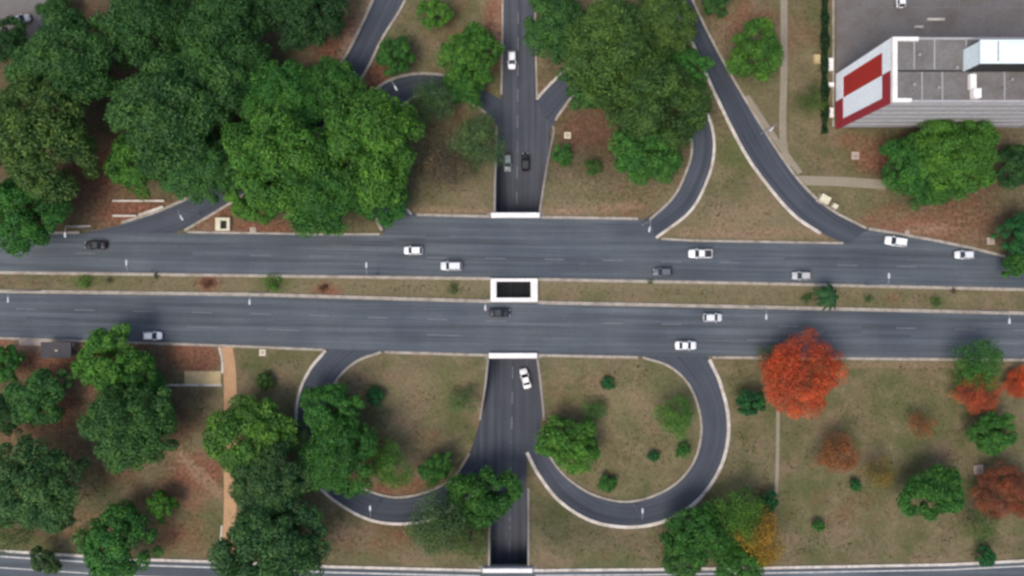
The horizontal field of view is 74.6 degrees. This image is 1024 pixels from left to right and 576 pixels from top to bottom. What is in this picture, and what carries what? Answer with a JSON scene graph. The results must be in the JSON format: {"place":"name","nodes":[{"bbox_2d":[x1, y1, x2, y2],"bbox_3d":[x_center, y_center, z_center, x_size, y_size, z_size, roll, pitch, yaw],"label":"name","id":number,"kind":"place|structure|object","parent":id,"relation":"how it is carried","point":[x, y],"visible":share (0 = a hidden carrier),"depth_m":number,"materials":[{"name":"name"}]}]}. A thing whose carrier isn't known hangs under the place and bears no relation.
{"place":"outdoors","nodes":[
{"label":"outdoors","id":0,"kind":"place"},
{"bbox_2d":[87,0,402,232],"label":"slip road","id":1,"kind":"structure","parent":0,"point":[380,16],"depth_m":139.94,"materials":[{"name":"grey asphalt"}]},
{"bbox_2d":[297,349,482,521],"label":"loop road","id":2,"kind":"structure","parent":0,"point":[330,366],"depth_m":140.88,"materials":[{"name":"grey asphalt"}]},
{"bbox_2d":[355,75,500,233],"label":"loop road","id":3,"kind":"structure","parent":0,"point":[405,85],"depth_m":142.19,"materials":[{"name":"grey asphalt"}]},
{"bbox_2d":[0,0,1023,568],"bbox_3d":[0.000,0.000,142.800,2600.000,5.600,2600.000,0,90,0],"label":"ground","id":4,"kind":"structure","parent":0,"point":[400,380],"depth_m":140.00,"materials":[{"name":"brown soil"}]},
{"bbox_2d":[0,344,26,383],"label":"tree","id":5,"kind":"object","parent":4,"relation":"on","point":[9,364],"visible":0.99,"depth_m":135.39,"materials":[{"name":"green plant"}]},
{"bbox_2d":[0,15,28,63],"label":"tree","id":6,"kind":"object","parent":4,"relation":"on","point":[13,39],"visible":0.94,"depth_m":134.65,"materials":[{"name":"green plant"}]},
{"bbox_2d":[0,522,37,556],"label":"tree","id":7,"kind":"object","parent":4,"relation":"on","point":[13,536],"visible":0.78,"depth_m":135.12,"materials":[{"name":"green plant"}]},
{"bbox_2d":[0,0,47,40],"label":"paved corner","id":8,"kind":"object","parent":4,"relation":"on","point":[13,7],"visible":0.44,"depth_m":139.95,"materials":[{"name":"concrete"}]},
{"bbox_2d":[3,45,47,85],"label":"tree","id":9,"kind":"object","parent":4,"relation":"on","point":[16,66],"visible":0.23,"depth_m":132.63,"materials":[{"name":"green plant"}]},
{"bbox_2d":[0,171,73,257],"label":"tree","id":10,"kind":"object","parent":4,"relation":"on","point":[24,223],"visible":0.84,"depth_m":129.91,"materials":[{"name":"green plant"}]},
{"bbox_2d":[1,367,76,425],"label":"tree","id":11,"kind":"object","parent":4,"relation":"on","point":[35,399],"visible":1,"depth_m":132.58,"materials":[{"name":"green plant"}]},
{"bbox_2d":[0,433,90,534],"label":"tree","id":12,"kind":"object","parent":4,"relation":"on","point":[51,510],"visible":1,"depth_m":128.22,"materials":[{"name":"green plant"}]},
{"bbox_2d":[29,545,62,574],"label":"tree","id":13,"kind":"object","parent":4,"relation":"on","point":[48,566],"visible":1,"depth_m":136.15,"materials":[{"name":"green plant"}]},
{"bbox_2d":[0,74,101,205],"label":"tree","id":14,"kind":"object","parent":4,"relation":"on","point":[26,134],"visible":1,"depth_m":127.08,"materials":[{"name":"green plant"}]},
{"bbox_2d":[23,6,131,111],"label":"tree","id":15,"kind":"object","parent":4,"relation":"on","point":[55,59],"visible":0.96,"depth_m":127.89,"materials":[{"name":"green plant"}]},
{"bbox_2d":[70,322,150,392],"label":"tree","id":16,"kind":"object","parent":4,"relation":"on","point":[99,374],"visible":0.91,"depth_m":131.71,"materials":[{"name":"green plant"}]},
{"bbox_2d":[71,498,163,575],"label":"tree","id":17,"kind":"object","parent":4,"relation":"on","point":[114,558],"visible":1,"depth_m":131.69,"materials":[{"name":"green plant"}]},
{"bbox_2d":[75,383,179,474],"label":"tree","id":18,"kind":"object","parent":4,"relation":"on","point":[111,409],"visible":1,"depth_m":128.73,"materials":[{"name":"green plant"}]},
{"bbox_2d":[102,133,164,201],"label":"tree","id":19,"kind":"object","parent":4,"relation":"on","point":[121,169],"visible":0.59,"depth_m":131.92,"materials":[{"name":"green plant"}]},
{"bbox_2d":[111,353,167,399],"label":"tree","id":20,"kind":"object","parent":4,"relation":"on","point":[155,381],"visible":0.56,"depth_m":133.71,"materials":[{"name":"green plant"}]},
{"bbox_2d":[103,0,192,71],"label":"tree","id":21,"kind":"object","parent":4,"relation":"on","point":[160,20],"visible":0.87,"depth_m":128.36,"materials":[{"name":"green plant"}]},
{"bbox_2d":[0,337,322,350],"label":"kerb","id":22,"kind":"structure","parent":4,"relation":"on","point":[168,343],"depth_m":139.80,"materials":[{"name":"concrete"}]},
{"bbox_2d":[145,489,179,523],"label":"tree","id":23,"kind":"object","parent":4,"relation":"on","point":[158,505],"visible":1,"depth_m":135.57,"materials":[{"name":"green plant"}]},
{"bbox_2d":[103,49,250,180],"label":"tree","id":24,"kind":"object","parent":4,"relation":"on","point":[147,119],"visible":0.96,"depth_m":126.68,"materials":[{"name":"green plant"}]},
{"bbox_2d":[158,131,240,204],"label":"tree","id":25,"kind":"object","parent":4,"relation":"on","point":[203,178],"visible":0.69,"depth_m":130.66,"materials":[{"name":"green plant"}]},
{"bbox_2d":[179,20,255,117],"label":"tree","id":26,"kind":"object","parent":4,"relation":"on","point":[237,72],"visible":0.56,"depth_m":128.18,"materials":[{"name":"green plant"}]},
{"bbox_2d":[173,0,271,75],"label":"tree","id":27,"kind":"object","parent":4,"relation":"on","point":[201,14],"visible":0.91,"depth_m":127.83,"materials":[{"name":"green plant"}]},
{"bbox_2d":[221,347,236,551],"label":"footpath","id":28,"kind":"structure","parent":4,"relation":"on","point":[230,383],"depth_m":139.97,"materials":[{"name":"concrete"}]},
{"bbox_2d":[0,549,481,571],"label":"kerb","id":29,"kind":"structure","parent":4,"relation":"on","point":[322,566],"depth_m":139.80,"materials":[{"name":"concrete"}]},
{"bbox_2d":[0,289,489,302],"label":"kerb","id":30,"kind":"structure","parent":4,"relation":"on","point":[255,294],"depth_m":139.80,"materials":[{"name":"concrete"}]},
{"bbox_2d":[0,271,489,279],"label":"kerb","id":31,"kind":"structure","parent":4,"relation":"on","point":[243,275],"depth_m":139.80,"materials":[{"name":"concrete"}]},
{"bbox_2d":[221,180,278,226],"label":"tree","id":32,"kind":"object","parent":4,"relation":"on","point":[241,208],"visible":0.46,"depth_m":133.44,"materials":[{"name":"green plant"}]},
{"bbox_2d":[201,393,299,475],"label":"tree","id":33,"kind":"object","parent":4,"relation":"on","point":[228,426],"visible":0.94,"depth_m":131.50,"materials":[{"name":"green plant"}]},
{"bbox_2d":[206,493,330,575],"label":"tree","id":34,"kind":"object","parent":4,"relation":"on","point":[287,551],"visible":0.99,"depth_m":127.20,"materials":[{"name":"green plant"}]},
{"bbox_2d":[227,438,313,523],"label":"tree","id":35,"kind":"object","parent":4,"relation":"on","point":[274,483],"visible":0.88,"depth_m":129.85,"materials":[{"name":"green plant"}]},
{"bbox_2d":[239,58,325,138],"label":"tree","id":36,"kind":"object","parent":4,"relation":"on","point":[296,88],"visible":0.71,"depth_m":129.95,"materials":[{"name":"green plant"}]},
{"bbox_2d":[220,90,345,220],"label":"tree","id":37,"kind":"object","parent":4,"relation":"on","point":[291,152],"visible":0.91,"depth_m":126.46,"materials":[{"name":"green plant"}]},
{"bbox_2d":[255,0,349,51],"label":"tree","id":38,"kind":"object","parent":4,"relation":"on","point":[308,18],"visible":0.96,"depth_m":130.14,"materials":[{"name":"green plant"}]},
{"bbox_2d":[276,157,372,238],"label":"tree","id":39,"kind":"object","parent":4,"relation":"on","point":[324,213],"visible":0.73,"depth_m":128.49,"materials":[{"name":"green plant"}]},
{"bbox_2d":[299,382,364,436],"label":"tree","id":40,"kind":"object","parent":4,"relation":"on","point":[318,414],"visible":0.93,"depth_m":132.87,"materials":[{"name":"green plant"}]},
{"bbox_2d":[306,55,366,119],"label":"tree","id":41,"kind":"object","parent":4,"relation":"on","point":[341,77],"visible":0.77,"depth_m":131.87,"materials":[{"name":"green plant"}]},
{"bbox_2d":[298,410,378,498],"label":"tree","id":42,"kind":"object","parent":4,"relation":"on","point":[324,472],"visible":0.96,"depth_m":130.99,"materials":[{"name":"green plant"}]},
{"bbox_2d":[322,86,425,211],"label":"tree","id":43,"kind":"object","parent":4,"relation":"on","point":[379,127],"visible":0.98,"depth_m":127.66,"materials":[{"name":"green plant"}]},
{"bbox_2d":[355,171,409,228],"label":"tree","id":44,"kind":"object","parent":4,"relation":"on","point":[395,210],"visible":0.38,"depth_m":133.81,"materials":[{"name":"green plant"}]},
{"bbox_2d":[294,350,474,524],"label":"kerb","id":45,"kind":"structure","parent":4,"relation":"on","point":[322,490],"depth_m":140.00,"materials":[{"name":"concrete"}]},
{"bbox_2d":[364,436,416,491],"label":"tree","id":46,"kind":"object","parent":4,"relation":"on","point":[384,459],"visible":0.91,"depth_m":136.51,"materials":[{"name":"green plant"}]},
{"bbox_2d":[375,35,415,76],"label":"tree","id":47,"kind":"object","parent":4,"relation":"on","point":[400,54],"visible":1,"depth_m":136.92,"materials":[{"name":"green plant"}]},
{"bbox_2d":[408,73,458,131],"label":"tree","id":48,"kind":"object","parent":4,"relation":"on","point":[435,100],"visible":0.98,"depth_m":137.11,"materials":[{"name":"green plant"}]},
{"bbox_2d":[415,0,454,30],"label":"tree","id":49,"kind":"object","parent":4,"relation":"on","point":[446,13],"visible":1,"depth_m":137.67,"materials":[{"name":"green plant"}]},
{"bbox_2d":[417,452,452,488],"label":"tree","id":50,"kind":"object","parent":4,"relation":"on","point":[440,471],"visible":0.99,"depth_m":139.41,"materials":[{"name":"green plant"}]},
{"bbox_2d":[402,478,471,557],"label":"tree","id":51,"kind":"object","parent":4,"relation":"on","point":[444,523],"visible":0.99,"depth_m":134.92,"materials":[{"name":"green plant"}]},
{"bbox_2d":[416,146,473,195],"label":"tree","id":52,"kind":"object","parent":4,"relation":"on","point":[447,171],"visible":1,"depth_m":134.94,"materials":[{"name":"green plant"}]},
{"bbox_2d":[441,69,484,110],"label":"tree","id":53,"kind":"object","parent":4,"relation":"on","point":[460,87],"visible":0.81,"depth_m":138.14,"materials":[{"name":"green plant"}]},
{"bbox_2d":[443,523,494,563],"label":"tree","id":54,"kind":"object","parent":4,"relation":"on","point":[466,548],"visible":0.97,"depth_m":135.90,"materials":[{"name":"green plant"}]},
{"bbox_2d":[435,21,504,83],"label":"tree","id":55,"kind":"object","parent":4,"relation":"on","point":[471,43],"visible":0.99,"depth_m":135.64,"materials":[{"name":"green plant"}]},
{"bbox_2d":[445,111,509,170],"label":"tree","id":56,"kind":"object","parent":4,"relation":"on","point":[478,138],"visible":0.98,"depth_m":136.67,"materials":[{"name":"green plant"}]},
{"bbox_2d":[443,465,523,530],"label":"tree","id":57,"kind":"object","parent":4,"relation":"on","point":[489,508],"visible":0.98,"depth_m":136.82,"materials":[{"name":"green plant"}]},
{"bbox_2d":[491,278,537,301],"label":"light well","id":58,"kind":"object","parent":4,"relation":"on","point":[532,287],"visible":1,"depth_m":139.25,"materials":[{"name":"white paint"}]},
{"bbox_2d":[522,0,588,66],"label":"tree","id":59,"kind":"object","parent":4,"relation":"on","point":[552,15],"visible":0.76,"depth_m":133.31,"materials":[{"name":"green plant"}]},
{"bbox_2d":[533,414,601,474],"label":"tree","id":60,"kind":"object","parent":4,"relation":"on","point":[583,452],"visible":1,"depth_m":137.28,"materials":[{"name":"green plant"}]},
{"bbox_2d":[555,51,607,110],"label":"tree","id":61,"kind":"object","parent":4,"relation":"on","point":[584,103],"visible":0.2,"depth_m":135.74,"materials":[{"name":"green plant"}]},
{"bbox_2d":[562,0,667,111],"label":"tree","id":62,"kind":"object","parent":4,"relation":"on","point":[609,45],"visible":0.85,"depth_m":129.11,"materials":[{"name":"green plant"}]},
{"bbox_2d":[549,356,702,502],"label":"kerb","id":63,"kind":"structure","parent":4,"relation":"on","point":[679,479],"depth_m":140.33,"materials":[{"name":"concrete"}]},
{"bbox_2d":[536,67,715,238],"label":"kerb","id":64,"kind":"structure","parent":4,"relation":"on","point":[704,185],"depth_m":139.80,"materials":[{"name":"concrete"}]},
{"bbox_2d":[526,359,729,528],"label":"kerb","id":65,"kind":"structure","parent":4,"relation":"on","point":[691,505],"depth_m":140.43,"materials":[{"name":"concrete"}]},
{"bbox_2d":[606,125,683,185],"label":"tree","id":66,"kind":"object","parent":4,"relation":"on","point":[630,151],"visible":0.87,"depth_m":132.38,"materials":[{"name":"green plant"}]},
{"bbox_2d":[603,45,713,149],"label":"tree","id":67,"kind":"object","parent":4,"relation":"on","point":[678,89],"visible":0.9,"depth_m":129.16,"materials":[{"name":"green plant"}]},
{"bbox_2d":[621,0,698,56],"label":"tree","id":68,"kind":"object","parent":4,"relation":"on","point":[658,16],"visible":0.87,"depth_m":131.57,"materials":[{"name":"green plant"}]},
{"bbox_2d":[652,392,695,441],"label":"tree","id":69,"kind":"object","parent":4,"relation":"on","point":[670,410],"visible":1,"depth_m":135.76,"materials":[{"name":"green plant"}]},
{"bbox_2d":[661,540,707,575],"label":"tree","id":70,"kind":"object","parent":4,"relation":"on","point":[670,560],"visible":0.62,"depth_m":134.46,"materials":[{"name":"green plant"}]},
{"bbox_2d":[664,47,714,91],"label":"tree","id":71,"kind":"object","parent":4,"relation":"on","point":[687,58],"visible":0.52,"depth_m":133.98,"materials":[{"name":"green plant"}]},
{"bbox_2d":[659,501,733,567],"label":"tree","id":72,"kind":"object","parent":4,"relation":"on","point":[696,549],"visible":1,"depth_m":132.09,"materials":[{"name":"green plant"}]},
{"bbox_2d":[706,486,768,549],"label":"tree","id":73,"kind":"object","parent":4,"relation":"on","point":[733,513],"visible":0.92,"depth_m":132.72,"materials":[{"name":"green plant"}]},
{"bbox_2d":[710,540,768,575],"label":"tree","id":74,"kind":"object","parent":4,"relation":"on","point":[733,559],"visible":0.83,"depth_m":133.70,"materials":[{"name":"green plant"}]},
{"bbox_2d":[677,18,820,234],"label":"kerb","id":75,"kind":"structure","parent":4,"relation":"on","point":[778,198],"depth_m":139.80,"materials":[{"name":"concrete"}]},
{"bbox_2d":[735,389,765,415],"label":"tree","id":76,"kind":"object","parent":4,"relation":"on","point":[749,402],"visible":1,"depth_m":136.05,"materials":[{"name":"green plant"}]},
{"bbox_2d":[725,16,784,82],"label":"tree","id":77,"kind":"object","parent":4,"relation":"on","point":[768,42],"visible":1,"depth_m":133.00,"materials":[{"name":"green plant"}]},
{"bbox_2d":[724,499,786,569],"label":"tree","id":78,"kind":"object","parent":4,"relation":"on","point":[769,556],"visible":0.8,"depth_m":133.06,"materials":[{"name":"orange plant"}]},
{"bbox_2d":[533,559,1023,571],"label":"kerb","id":79,"kind":"structure","parent":4,"relation":"on","point":[784,567],"depth_m":139.80,"materials":[{"name":"concrete"}]},
{"bbox_2d":[692,0,866,228],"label":"kerb","id":80,"kind":"structure","parent":4,"relation":"on","point":[763,128],"depth_m":139.80,"materials":[{"name":"concrete"}]},
{"bbox_2d":[538,278,1023,290],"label":"kerb","id":81,"kind":"structure","parent":4,"relation":"on","point":[778,283],"depth_m":139.80,"materials":[{"name":"concrete"}]},
{"bbox_2d":[779,0,790,166],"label":"narrow path","id":82,"kind":"structure","parent":4,"relation":"on","point":[783,85],"depth_m":139.96,"materials":[{"name":"concrete"}]},
{"bbox_2d":[756,326,850,419],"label":"tree","id":83,"kind":"object","parent":4,"relation":"on","point":[776,379],"visible":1,"depth_m":133.06,"materials":[{"name":"red plant"}]},
{"bbox_2d":[820,0,829,133],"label":"hedge","id":84,"kind":"object","parent":4,"relation":"on","point":[824,48],"visible":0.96,"depth_m":138.84,"materials":[{"name":"green plant"}]},
{"bbox_2d":[809,430,863,474],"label":"tree","id":85,"kind":"object","parent":4,"relation":"on","point":[844,450],"visible":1,"depth_m":134.99,"materials":[{"name":"red plant"}]},
{"bbox_2d":[798,176,885,188],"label":"narrow path","id":86,"kind":"structure","parent":4,"relation":"on","point":[843,181],"depth_m":139.96,"materials":[{"name":"concrete"}]},
{"bbox_2d":[713,356,1023,361],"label":"kerb","id":87,"kind":"structure","parent":4,"relation":"on","point":[855,358],"depth_m":139.80,"materials":[{"name":"concrete"}]},
{"bbox_2d":[878,132,931,197],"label":"tree","id":88,"kind":"object","parent":4,"relation":"on","point":[897,151],"visible":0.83,"depth_m":133.26,"materials":[{"name":"green plant"}]},
{"bbox_2d":[836,37,1023,129],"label":"apartment building","id":89,"kind":"structure","parent":4,"relation":"on","point":[903,81],"depth_m":119.19,"materials":[{"name":"concrete"}]},
{"bbox_2d":[908,172,951,211],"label":"tree","id":90,"kind":"object","parent":4,"relation":"on","point":[938,198],"visible":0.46,"depth_m":134.75,"materials":[{"name":"green plant"}]},
{"bbox_2d":[836,0,1023,127],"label":"paved yard","id":91,"kind":"structure","parent":4,"relation":"on","point":[861,32],"depth_m":139.95,"materials":[{"name":"grey concrete"}]},
{"bbox_2d":[896,464,965,521],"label":"tree","id":92,"kind":"object","parent":4,"relation":"on","point":[930,488],"visible":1,"depth_m":132.77,"materials":[{"name":"green plant"}]},
{"bbox_2d":[903,118,1001,200],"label":"tree","id":93,"kind":"object","parent":4,"relation":"on","point":[945,138],"visible":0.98,"depth_m":129.96,"materials":[{"name":"green plant"}]},
{"bbox_2d":[948,338,1005,393],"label":"tree","id":94,"kind":"object","parent":4,"relation":"on","point":[972,363],"visible":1,"depth_m":133.65,"materials":[{"name":"green plant"}]},
{"bbox_2d":[949,371,1006,415],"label":"tree","id":95,"kind":"object","parent":4,"relation":"on","point":[976,402],"visible":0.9,"depth_m":136.04,"materials":[{"name":"red plant"}]},
{"bbox_2d":[958,504,1000,542],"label":"tree","id":96,"kind":"object","parent":4,"relation":"on","point":[983,532],"visible":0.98,"depth_m":135.33,"materials":[{"name":"green plant"}]},
{"bbox_2d":[964,410,1017,455],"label":"tree","id":97,"kind":"object","parent":4,"relation":"on","point":[988,422],"visible":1,"depth_m":134.62,"materials":[{"name":"green plant"}]},
{"bbox_2d":[967,459,1023,520],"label":"tree","id":98,"kind":"object","parent":4,"relation":"on","point":[1012,483],"visible":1,"depth_m":134.86,"materials":[{"name":"red plant"}]},
{"bbox_2d":[990,210,1023,254],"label":"tree","id":99,"kind":"object","parent":4,"relation":"on","point":[1017,228],"visible":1,"depth_m":135.12,"materials":[{"name":"green plant"}]},
{"bbox_2d":[995,143,1023,190],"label":"tree","id":100,"kind":"object","parent":4,"relation":"on","point":[1012,163],"visible":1,"depth_m":134.72,"materials":[{"name":"green plant"}]},
{"bbox_2d":[0,293,1023,358],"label":"avenue road","id":101,"kind":"structure","parent":0,"point":[347,324],"depth_m":139.91,"materials":[{"name":"grey asphalt"}]},
{"bbox_2d":[16,253,1023,343],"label":"lane marking","id":102,"kind":"object","parent":101,"relation":"on","point":[505,321],"visible":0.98,"depth_m":139.90,"materials":[{"name":"paint"}]},
{"bbox_2d":[538,301,1023,314],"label":"kerb","id":103,"kind":"structure","parent":101,"relation":"on","point":[773,307],"depth_m":139.80,"materials":[{"name":"concrete"}]},
{"bbox_2d":[0,216,1023,287],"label":"avenue road","id":104,"kind":"structure","parent":0,"point":[525,247],"depth_m":139.91,"materials":[{"name":"grey asphalt"}]},
{"bbox_2d":[0,552,1023,575],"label":"cross road","id":105,"kind":"structure","parent":0,"point":[168,571],"depth_m":139.91,"materials":[{"name":"grey asphalt"}]},
{"bbox_2d":[0,556,1023,575],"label":"edge marking","id":106,"kind":"object","parent":105,"relation":"on","point":[535,575],"visible":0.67,"depth_m":139.90,"materials":[{"name":"white paint"}]},
{"bbox_2d":[473,0,551,563],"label":"sunken street","id":107,"kind":"structure","parent":0,"point":[494,446],"depth_m":144.85,"materials":[{"name":"grey asphalt"}]},
{"bbox_2d":[536,70,712,235],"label":"loop road","id":108,"kind":"structure","parent":0,"point":[552,100],"depth_m":139.97,"materials":[{"name":"grey asphalt"}]},
{"bbox_2d":[527,356,726,524],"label":"loop road","id":109,"kind":"structure","parent":0,"point":[698,374],"depth_m":140.29,"materials":[{"name":"grey asphalt"}]},
{"bbox_2d":[680,0,867,243],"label":"slip road","id":110,"kind":"structure","parent":0,"point":[798,199],"depth_m":139.94,"materials":[{"name":"grey asphalt"}]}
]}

